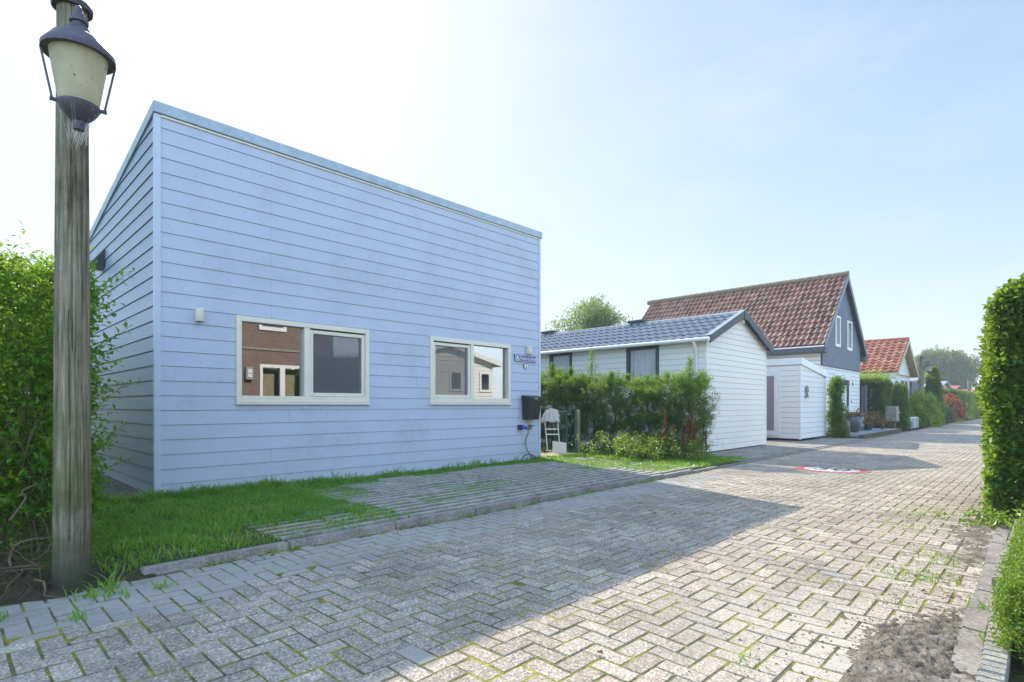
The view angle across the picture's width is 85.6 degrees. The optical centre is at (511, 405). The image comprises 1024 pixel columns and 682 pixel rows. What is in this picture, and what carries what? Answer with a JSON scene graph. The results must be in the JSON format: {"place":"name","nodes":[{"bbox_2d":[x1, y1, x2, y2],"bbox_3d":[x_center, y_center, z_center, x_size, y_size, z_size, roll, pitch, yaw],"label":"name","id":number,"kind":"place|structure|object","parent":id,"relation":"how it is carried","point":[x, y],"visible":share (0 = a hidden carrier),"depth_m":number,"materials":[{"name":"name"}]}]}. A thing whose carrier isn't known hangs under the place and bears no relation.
{"place":"outdoors","nodes":[
{"label":"outdoors","id":0,"kind":"place"},
{"bbox_2d":[0,557,156,605],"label":"verge soil","id":1,"kind":"structure","parent":0,"point":[133,574],"depth_m":3.59,"materials":[{"name":"brown soil"}]},
{"bbox_2d":[0,483,100,601],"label":"root clod","id":2,"kind":"object","parent":1,"relation":"on","point":[23,579],"visible":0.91,"depth_m":3.40,"materials":[{"name":"soil"}]},
{"bbox_2d":[39,0,115,588],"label":"street lamp","id":3,"kind":"object","parent":1,"relation":"on","point":[79,55],"visible":0.99,"depth_m":3.44,"materials":[{"name":"brown wood"}]},
{"bbox_2d":[189,457,697,551],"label":"grid paving","id":4,"kind":"structure","parent":0,"point":[490,474],"depth_m":7.33,"materials":[{"name":"concrete"}]},
{"bbox_2d":[1,418,980,513],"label":"ground","id":5,"kind":"structure","parent":0,"point":[906,430],"depth_m":31.37,"materials":[{"name":"grey"}]},
{"bbox_2d":[140,423,954,574],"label":"kerb","id":6,"kind":"structure","parent":5,"relation":"on","point":[177,565],"depth_m":5.18,"materials":[{"name":"concrete"}]},
{"bbox_2d":[678,436,871,463],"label":"paving slabs","id":7,"kind":"structure","parent":5,"relation":"on","point":[776,447],"depth_m":14.78,"materials":[{"name":"concrete"}]},
{"bbox_2d":[541,309,773,451],"bbox_3d":[1.850,-0.710,18.207,11.552,3.620,4.236,0,0,44],"label":"chalet","id":8,"kind":"object","parent":7,"relation":"on","point":[728,350],"visible":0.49,"depth_m":14.46,"materials":[{"name":"white painted wood"},{"name":"roof tile"},{"name":"charcoal paint"}]},
{"bbox_2d":[549,352,571,388],"bbox_3d":[1.445,-1.000,16.040,0.830,1.060,0.155,0,0,44],"label":"window","id":9,"kind":"structure","parent":8,"relation":"in","point":[563,359],"depth_m":16.06,"materials":[{"name":"grey paint"}]},
{"bbox_2d":[626,345,658,386],"bbox_3d":[3.370,-0.993,14.169,0.940,1.045,0.155,0,0,44],"label":"window","id":10,"kind":"structure","parent":8,"relation":"in","point":[644,360],"depth_m":14.24,"materials":[{"name":"grey paint"}]},
{"bbox_2d":[767,357,827,439],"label":"garden shed","id":11,"kind":"structure","parent":7,"relation":"on","point":[793,412],"depth_m":17.69,"materials":[{"name":"white painted wood"},{"name":"white plastic"}]},
{"bbox_2d":[767,370,779,436],"bbox_3d":[8.241,-0.060,17.960,0.880,2.140,0.075,0,0,44],"label":"door","id":12,"kind":"structure","parent":11,"relation":"in","point":[773,385],"depth_m":17.80,"materials":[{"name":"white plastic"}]},
{"bbox_2d":[805,386,808,397],"bbox_3d":[9.369,-0.440,17.557,0.185,0.380,0.185,0,0,-23],"label":"wall ornament","id":13,"kind":"object","parent":11,"relation":"attached to","point":[806,390],"depth_m":17.52,"materials":[{"name":"silver metal"}]},
{"bbox_2d":[846,421,849,437],"bbox_3d":[11.590,0.840,19.067,0.100,0.620,0.100,0,0,44],"label":"wooden stake","id":14,"kind":"object","parent":7,"relation":"on","point":[848,422],"visible":0.6,"depth_m":19.02,"materials":[{"name":"grey wood"}]},
{"bbox_2d":[826,428,901,438],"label":"front terrace","id":15,"kind":"structure","parent":7,"relation":"on","point":[872,433],"depth_m":20.71,"materials":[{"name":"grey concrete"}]},
{"bbox_2d":[843,408,864,431],"bbox_3d":[12.832,0.538,20.757,0.666,0.924,0.885,0,0,44],"label":"flower pot","id":16,"kind":"object","parent":15,"relation":"on","point":[854,418],"visible":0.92,"depth_m":20.47,"materials":[{"name":"ceramic"}]},
{"bbox_2d":[844,413,865,430],"bbox_3d":[13.723,0.655,22.223,0.680,0.690,0.880,0,0,44],"label":"planter box","id":17,"kind":"object","parent":15,"relation":"on","point":[862,424],"visible":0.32,"depth_m":21.99,"materials":[{"name":"grey paint"}]},
{"bbox_2d":[854,408,896,429],"bbox_3d":[14.602,0.548,22.477,1.422,0.905,1.542,0,0,-11],"label":"potted hydrangea","id":18,"kind":"object","parent":15,"relation":"on","point":[869,421],"visible":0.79,"depth_m":22.27,"materials":[{"name":"plant"}]},
{"bbox_2d":[826,374,850,437],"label":"yew column","id":19,"kind":"structure","parent":5,"relation":"on","point":[835,413],"depth_m":19.02,"materials":[{"name":"green plant"}]},
{"bbox_2d":[798,420,979,464],"bbox_3d":[41.538,1.157,46.087,4.040,0.001,96.000,0,0,44],"label":"road bed","id":20,"kind":"object","parent":5,"relation":"on","point":[905,459],"visible":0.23,"depth_m":15.04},
{"bbox_2d":[890,381,912,429],"bbox_3d":[18.973,0.025,27.226,1.349,2.471,1.290,0,0,44],"label":"thuja bush","id":21,"kind":"object","parent":5,"relation":"on","point":[901,393],"visible":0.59,"depth_m":26.87,"materials":[{"name":"green plant"}]},
{"bbox_2d":[909,390,945,428],"bbox_3d":[22.203,0.220,30.010,2.117,2.227,3.420,0,0,44],"label":"yellow green shrub","id":22,"kind":"object","parent":5,"relation":"on","point":[930,414],"visible":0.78,"depth_m":29.19,"materials":[{"name":"green plant"}]},
{"bbox_2d":[924,365,947,424],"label":"cypress","id":23,"kind":"object","parent":5,"relation":"on","point":[934,384],"visible":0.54,"depth_m":32.00,"materials":[{"name":"green plant"}]},
{"bbox_2d":[924,388,967,421],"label":"clipped hedge","id":24,"kind":"object","parent":5,"relation":"on","point":[960,394],"visible":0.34,"depth_m":40.57,"materials":[{"name":"green plant"}]},
{"bbox_2d":[943,404,954,420],"bbox_3d":[25.735,0.483,33.242,1.503,1.353,2.354,0,0,44],"label":"blue green bush","id":25,"kind":"object","parent":5,"relation":"on","point":[949,414],"visible":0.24,"depth_m":32.55,"materials":[{"name":"green plant"}]},
{"bbox_2d":[943,393,966,422],"bbox_3d":[28.702,0.160,36.516,2.035,2.008,5.158,0,0,44],"label":"red hydrangea","id":26,"kind":"object","parent":5,"relation":"on","point":[955,404],"visible":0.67,"depth_m":35.53,"materials":[{"name":"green plant"}]},
{"bbox_2d":[967,378,978,418],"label":"street lamp","id":27,"kind":"object","parent":5,"relation":"on","point":[968,384],"visible":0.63,"depth_m":47.88,"materials":[{"name":"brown metal"}]},
{"bbox_2d":[933,272,1023,528],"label":"hornbeam hedge","id":28,"kind":"object","parent":5,"relation":"on","point":[1000,389],"visible":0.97,"depth_m":5.50,"materials":[{"name":"green plant"}]},
{"bbox_2d":[1008,592,1023,681],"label":"flower bed","id":29,"kind":"object","parent":5,"relation":"on","point":[1016,667],"visible":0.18,"depth_m":2.40,"materials":[{"name":"soil"}]},
{"bbox_2d":[985,493,1023,658],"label":"boxwood hedge","id":30,"kind":"object","parent":29,"relation":"on","point":[1009,588],"visible":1,"depth_m":2.43,"materials":[{"name":"green plant"}]},
{"bbox_2d":[995,509,1023,549],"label":"weed patch","id":31,"kind":"object","parent":29,"relation":"on","point":[1009,524],"visible":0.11,"depth_m":4.44,"materials":[{"name":"green plant"}]},
{"bbox_2d":[1010,642,1023,676],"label":"bed weeds","id":32,"kind":"object","parent":29,"relation":"on","point":[1019,652],"visible":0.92,"depth_m":2.35,"materials":[{"name":"green plant"}]},
{"bbox_2d":[0,445,991,673],"bbox_3d":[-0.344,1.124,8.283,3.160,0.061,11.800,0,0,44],"label":"lawn","id":33,"kind":"structure","parent":0,"point":[47,559],"depth_m":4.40,"materials":[{"name":"green plant"}]},
{"bbox_2d":[0,221,139,557],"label":"privet hedge","id":34,"kind":"object","parent":33,"relation":"on","point":[26,365],"visible":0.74,"depth_m":3.98,"materials":[{"name":"green plant"}]},
{"bbox_2d":[18,470,151,507],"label":"deck","id":35,"kind":"structure","parent":33,"relation":"on","point":[119,486],"depth_m":7.10,"materials":[{"name":"brown wood"}]},
{"bbox_2d":[587,370,630,451],"bbox_3d":[2.357,0.139,13.036,1.160,2.024,1.127,0,0,19],"label":"conifer","id":36,"kind":"object","parent":33,"relation":"on","point":[609,381],"visible":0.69,"depth_m":12.90,"materials":[{"name":"green plant"}]},
{"bbox_2d":[585,429,677,456],"bbox_3d":[2.602,0.840,12.421,2.419,0.620,0.035,0,0,44],"label":"fence","id":37,"kind":"object","parent":33,"relation":"on","point":[628,442],"visible":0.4,"depth_m":12.73,"materials":[{"name":"brown metal"}]},
{"bbox_2d":[571,422,705,464],"bbox_3d":[2.528,0.804,11.392,3.080,1.032,2.193,0,0,-22],"label":"leafy shrub","id":38,"kind":"object","parent":33,"relation":"on","point":[640,445],"visible":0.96,"depth_m":11.23,"materials":[{"name":"green plant"}]},
{"bbox_2d":[657,355,721,455],"bbox_3d":[3.771,0.022,11.687,1.409,2.260,1.471,0,0,44],"label":"conifer","id":39,"kind":"object","parent":33,"relation":"on","point":[693,398],"visible":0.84,"depth_m":11.53,"materials":[{"name":"green plant"}]},
{"bbox_2d":[664,407,725,460],"bbox_3d":[3.656,0.618,11.067,1.234,1.183,1.216,0,0,2],"label":"red dock","id":40,"kind":"object","parent":33,"relation":"on","point":[694,436],"visible":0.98,"depth_m":11.08,"materials":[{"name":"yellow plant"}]},
{"bbox_2d":[0,418,1021,681],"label":"road","id":41,"kind":"structure","parent":0,"point":[926,448],"depth_m":3.44,"materials":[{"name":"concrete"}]},
{"bbox_2d":[193,473,994,681],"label":"grit","id":42,"kind":"object","parent":41,"relation":"on","point":[807,607],"visible":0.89,"depth_m":2.96,"materials":[{"name":"grey gravel"}]},
{"bbox_2d":[396,480,991,653],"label":"fallen leaves","id":43,"kind":"object","parent":41,"relation":"on","point":[599,651],"visible":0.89,"depth_m":3.69,"materials":[{"name":"brown plant"}]},
{"bbox_2d":[795,466,869,472],"bbox_3d":[5.743,1.141,9.925,1.200,0.004,1.200,0,0,44],"label":"road marking","id":44,"kind":"object","parent":41,"relation":"on","point":[825,468],"visible":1,"depth_m":9.87,"materials":[{"name":"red paint"}]},
{"bbox_2d":[837,594,982,681],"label":"mud","id":45,"kind":"structure","parent":41,"relation":"on","point":[914,635],"depth_m":2.54,"materials":[{"name":"soil"}]},
{"bbox_2d":[941,519,1006,575],"bbox_3d":[4.599,1.156,6.058,1.550,0.067,5.900,0,0,44],"label":"mud strip","id":46,"kind":"object","parent":41,"relation":"on","point":[982,539],"visible":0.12,"depth_m":4.64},
{"bbox_2d":[949,519,1013,681],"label":"worn kerb","id":47,"kind":"structure","parent":41,"relation":"on","point":[968,649],"depth_m":2.91,"materials":[{"name":"concrete"}]},
{"bbox_2d":[975,519,1018,681],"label":"stone edging","id":48,"kind":"object","parent":41,"relation":"on","point":[994,664],"visible":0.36,"depth_m":2.30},
{"bbox_2d":[0,0,1023,388],"label":"sky","id":49,"kind":"structure","parent":0,"point":[655,149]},
{"bbox_2d":[541,452,573,455],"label":"path","id":50,"kind":"structure","parent":0,"point":[549,453],"depth_m":12.57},
{"bbox_2d":[543,422,566,453],"bbox_3d":[0.977,0.594,12.644,0.502,1.014,0.430,0,0,0],"label":"hand trolley","id":51,"kind":"object","parent":50,"relation":"on","point":[559,447],"visible":0.8,"depth_m":12.67,"materials":[{"name":"white metal"}]},
{"bbox_2d":[541,408,559,422],"bbox_3d":[0.864,0.238,12.680,0.492,0.353,0.158,0,0,0],"label":"draped cloth","id":52,"kind":"object","parent":51,"relation":"on","point":[551,415],"visible":0.98,"depth_m":12.63,"materials":[{"name":"white fabric"}]},
{"bbox_2d":[541,442,621,456],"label":"side lawn","id":53,"kind":"structure","parent":0,"point":[588,447],"depth_m":14.30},
{"bbox_2d":[575,407,576,452],"bbox_3d":[1.469,0.595,12.747,0.059,1.110,0.062,0,0,44],"label":"gate post","id":54,"kind":"object","parent":53,"relation":"on","point":[575,429],"visible":0.83,"depth_m":12.72,"materials":[{"name":"green metal"}]},
{"bbox_2d":[554,411,571,449],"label":"garden gate","id":55,"kind":"structure","parent":54,"relation":"attached to","point":[561,415],"depth_m":12.81,"materials":[{"name":"green metal"}]},
{"bbox_2d":[577,409,579,451],"bbox_3d":[1.568,0.620,13.024,0.070,1.060,0.070,0,0,0],"label":"fence post","id":56,"kind":"object","parent":53,"relation":"on","point":[578,429],"visible":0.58,"depth_m":12.99,"materials":[{"name":"grey wood"}]},
{"bbox_2d":[542,418,966,451],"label":"garden ground","id":57,"kind":"structure","parent":0,"point":[767,440],"depth_m":19.01,"materials":[{"name":"soil"}]},
{"bbox_2d":[90,100,541,493],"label":"blue house","id":58,"kind":"structure","parent":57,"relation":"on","point":[359,322],"depth_m":8.00,"materials":[{"name":"blue painted wood siding"},{"name":"zinc"},{"name":"cream paint"}]},
{"bbox_2d":[195,308,204,321],"bbox_3d":[-3.845,-1.109,6.806,0.113,0.163,0.100,0,0,44],"label":"wall lamp","id":59,"kind":"object","parent":58,"relation":"attached to","point":[199,314],"visible":1,"depth_m":6.76,"materials":[{"name":"white plastic"}]},
{"bbox_2d":[235,315,369,404],"bbox_3d":[-2.912,-0.592,7.876,0.125,1.160,1.961,0,0,44],"label":"window","id":60,"kind":"structure","parent":58,"relation":"in","point":[334,364],"depth_m":8.06,"materials":[{"name":"beige paint"}]},
{"bbox_2d":[429,336,511,404],"bbox_3d":[-0.731,-0.598,10.119,0.125,1.168,1.961,0,0,44],"label":"window","id":61,"kind":"structure","parent":58,"relation":"in","point":[451,367],"depth_m":9.86,"materials":[{"name":"beige paint"}]},
{"bbox_2d":[518,425,526,429],"bbox_3d":[0.206,0.432,10.979,0.193,0.106,0.093,0,0,-8],"label":"power socket","id":62,"kind":"object","parent":58,"relation":"attached to","point":[521,427],"visible":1,"depth_m":10.95,"materials":[{"name":"blue plastic"}]},
{"bbox_2d":[521,428,536,461],"bbox_3d":[0.311,0.769,10.980,0.217,0.650,0.496,0,0,44],"label":"power cable","id":63,"kind":"object","parent":62,"relation":"hanging from","point":[527,450],"visible":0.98,"depth_m":11.06,"materials":[{"name":"black plastic"}]},
{"bbox_2d":[514,354,535,362],"bbox_3d":[0.272,-0.943,11.105,0.016,0.145,0.635,0,0,44],"label":"name sign","id":64,"kind":"object","parent":58,"relation":"attached to","point":[524,358],"visible":1,"depth_m":11.08,"materials":[{"name":"plastic"}]},
{"bbox_2d":[526,346,531,353],"bbox_3d":[0.351,-1.109,11.123,0.113,0.163,0.100,0,0,44],"label":"wall lamp","id":65,"kind":"object","parent":58,"relation":"attached to","point":[528,349],"visible":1,"depth_m":11.07,"materials":[{"name":"white plastic"}]},
{"bbox_2d":[521,395,542,419],"bbox_3d":[0.408,0.039,11.102,0.215,0.486,0.430,0,0,44],"label":"mailbox","id":66,"kind":"object","parent":58,"relation":"attached to","point":[531,406],"visible":1,"depth_m":11.01,"materials":[{"name":"black plastic"}]},
{"bbox_2d":[541,368,550,432],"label":"conifer","id":67,"kind":"object","parent":57,"relation":"on","point":[542,375],"visible":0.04,"depth_m":14.74,"materials":[{"name":"green plant"}]},
{"bbox_2d":[541,361,572,447],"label":"conifer","id":68,"kind":"object","parent":57,"relation":"on","point":[551,371],"visible":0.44,"depth_m":14.31,"materials":[{"name":"green plant"}]},
{"bbox_2d":[543,366,594,449],"bbox_3d":[1.563,0.068,13.893,1.328,2.187,1.267,0,0,44],"label":"conifer","id":69,"kind":"object","parent":57,"relation":"on","point":[562,377],"visible":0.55,"depth_m":13.81,"materials":[{"name":"green plant"}]},
{"bbox_2d":[544,293,632,331],"bbox_3d":[5.188,-2.872,35.181,6.386,8.261,5.318,0,0,-12],"label":"willow tree","id":70,"kind":"object","parent":57,"relation":"on","point":[600,316],"visible":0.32,"depth_m":34.37,"materials":[{"name":"green plant"}]},
{"bbox_2d":[565,347,613,449],"bbox_3d":[1.929,-0.133,13.487,1.408,2.578,1.369,0,0,44],"label":"conifer","id":71,"kind":"object","parent":57,"relation":"on","point":[586,421],"visible":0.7,"depth_m":13.40,"materials":[{"name":"green plant"}]},
{"bbox_2d":[602,372,649,451],"bbox_3d":[2.695,0.159,12.821,1.236,1.988,1.260,0,0,44],"label":"conifer","id":72,"kind":"object","parent":57,"relation":"on","point":[627,409],"visible":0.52,"depth_m":12.70,"materials":[{"name":"green plant"}]},
{"bbox_2d":[621,374,674,451],"bbox_3d":[3.031,0.216,12.464,1.312,1.869,1.169,0,0,44],"label":"conifer","id":73,"kind":"object","parent":57,"relation":"on","point":[640,382],"visible":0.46,"depth_m":12.37,"materials":[{"name":"green plant"}]},
{"bbox_2d":[638,369,695,454],"bbox_3d":[3.402,0.165,12.098,1.320,1.975,1.340,0,0,44],"label":"conifer","id":74,"kind":"object","parent":57,"relation":"on","point":[657,388],"visible":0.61,"depth_m":11.95,"materials":[{"name":"green plant"}]},
{"bbox_2d":[642,271,867,429],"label":"brown roof house","id":75,"kind":"structure","parent":57,"relation":"on","point":[815,320],"depth_m":23.30,"materials":[{"name":"brown tile"}]},
{"bbox_2d":[835,315,840,347],"bbox_3d":[13.191,-3.000,22.371,0.040,1.260,0.730,0,0,44],"label":"gable window","id":76,"kind":"structure","parent":75,"relation":"in","point":[837,345],"depth_m":22.36,"materials":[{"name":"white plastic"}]},
{"bbox_2d":[844,375,850,412],"bbox_3d":[14.367,-0.185,23.654,0.033,2.170,0.950,0,0,44],"label":"door","id":77,"kind":"structure","parent":75,"relation":"in","point":[846,377],"depth_m":23.84,"materials":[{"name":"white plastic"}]},
{"bbox_2d":[847,320,852,350],"bbox_3d":[14.470,-2.980,23.687,0.040,1.260,0.780,0,0,44],"label":"gable window","id":78,"kind":"structure","parent":75,"relation":"in","point":[850,349],"depth_m":23.90,"materials":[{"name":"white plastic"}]},
{"bbox_2d":[861,385,867,415],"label":"side gate","id":79,"kind":"structure","parent":57,"relation":"on","point":[864,401],"depth_m":25.44,"materials":[{"name":"grey paint"}]},
{"bbox_2d":[860,368,894,427],"bbox_3d":[17.104,-0.280,26.660,2.154,3.041,2.672,0,0,44],"label":"dark hedge","id":80,"kind":"object","parent":57,"relation":"on","point":[882,390],"visible":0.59,"depth_m":25.63,"materials":[{"name":"green plant"}]},
{"bbox_2d":[860,337,918,407],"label":"orange roof house","id":81,"kind":"structure","parent":57,"relation":"on","point":[893,356],"depth_m":30.42,"materials":[{"name":"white tile"}]},
{"bbox_2d":[885,406,898,428],"bbox_3d":[17.536,0.615,25.440,0.483,1.169,0.768,0,0,44],"label":"post box","id":82,"kind":"object","parent":57,"relation":"on","point":[890,411],"visible":0.85,"depth_m":25.28,"materials":[{"name":"grey"}]},
{"bbox_2d":[900,412,918,428],"bbox_3d":[20.282,0.705,28.315,0.673,0.890,2.200,0,0,44],"label":"air conditioner","id":83,"kind":"object","parent":57,"relation":"on","point":[915,421],"visible":0.4,"depth_m":28.25,"materials":[{"name":"white plastic"}]},
{"bbox_2d":[919,355,932,421],"bbox_3d":[22.953,-0.794,30.634,0.660,3.988,0.430,0,0,44],"label":"street lamp","id":84,"kind":"object","parent":57,"relation":"on","point":[928,367],"visible":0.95,"depth_m":30.71,"materials":[{"name":"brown wood"}]},
{"bbox_2d":[914,345,982,388],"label":"broad tree","id":85,"kind":"object","parent":57,"relation":"on","point":[956,367],"visible":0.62,"depth_m":82.51,"materials":[{"name":"green plant"}]},
{"bbox_2d":[963,390,979,419],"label":"clipped hedge","id":86,"kind":"object","parent":57,"relation":"on","point":[973,410],"visible":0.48,"depth_m":44.49,"materials":[{"name":"green plant"}]},
{"bbox_2d":[909,378,925,397],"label":"dark shed","id":87,"kind":"structure","parent":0,"point":[913,384],"depth_m":38.46,"materials":[{"name":"grey paint"}]},
{"bbox_2d":[924,381,951,389],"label":"tan shed","id":88,"kind":"structure","parent":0,"point":[946,384],"depth_m":51.47,"materials":[{"name":"white"}]},
{"bbox_2d":[951,385,962,388],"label":"red roof house","id":89,"kind":"structure","parent":0,"point":[957,386],"depth_m":68.04,"materials":[{"name":"grey paint"}]}
]}

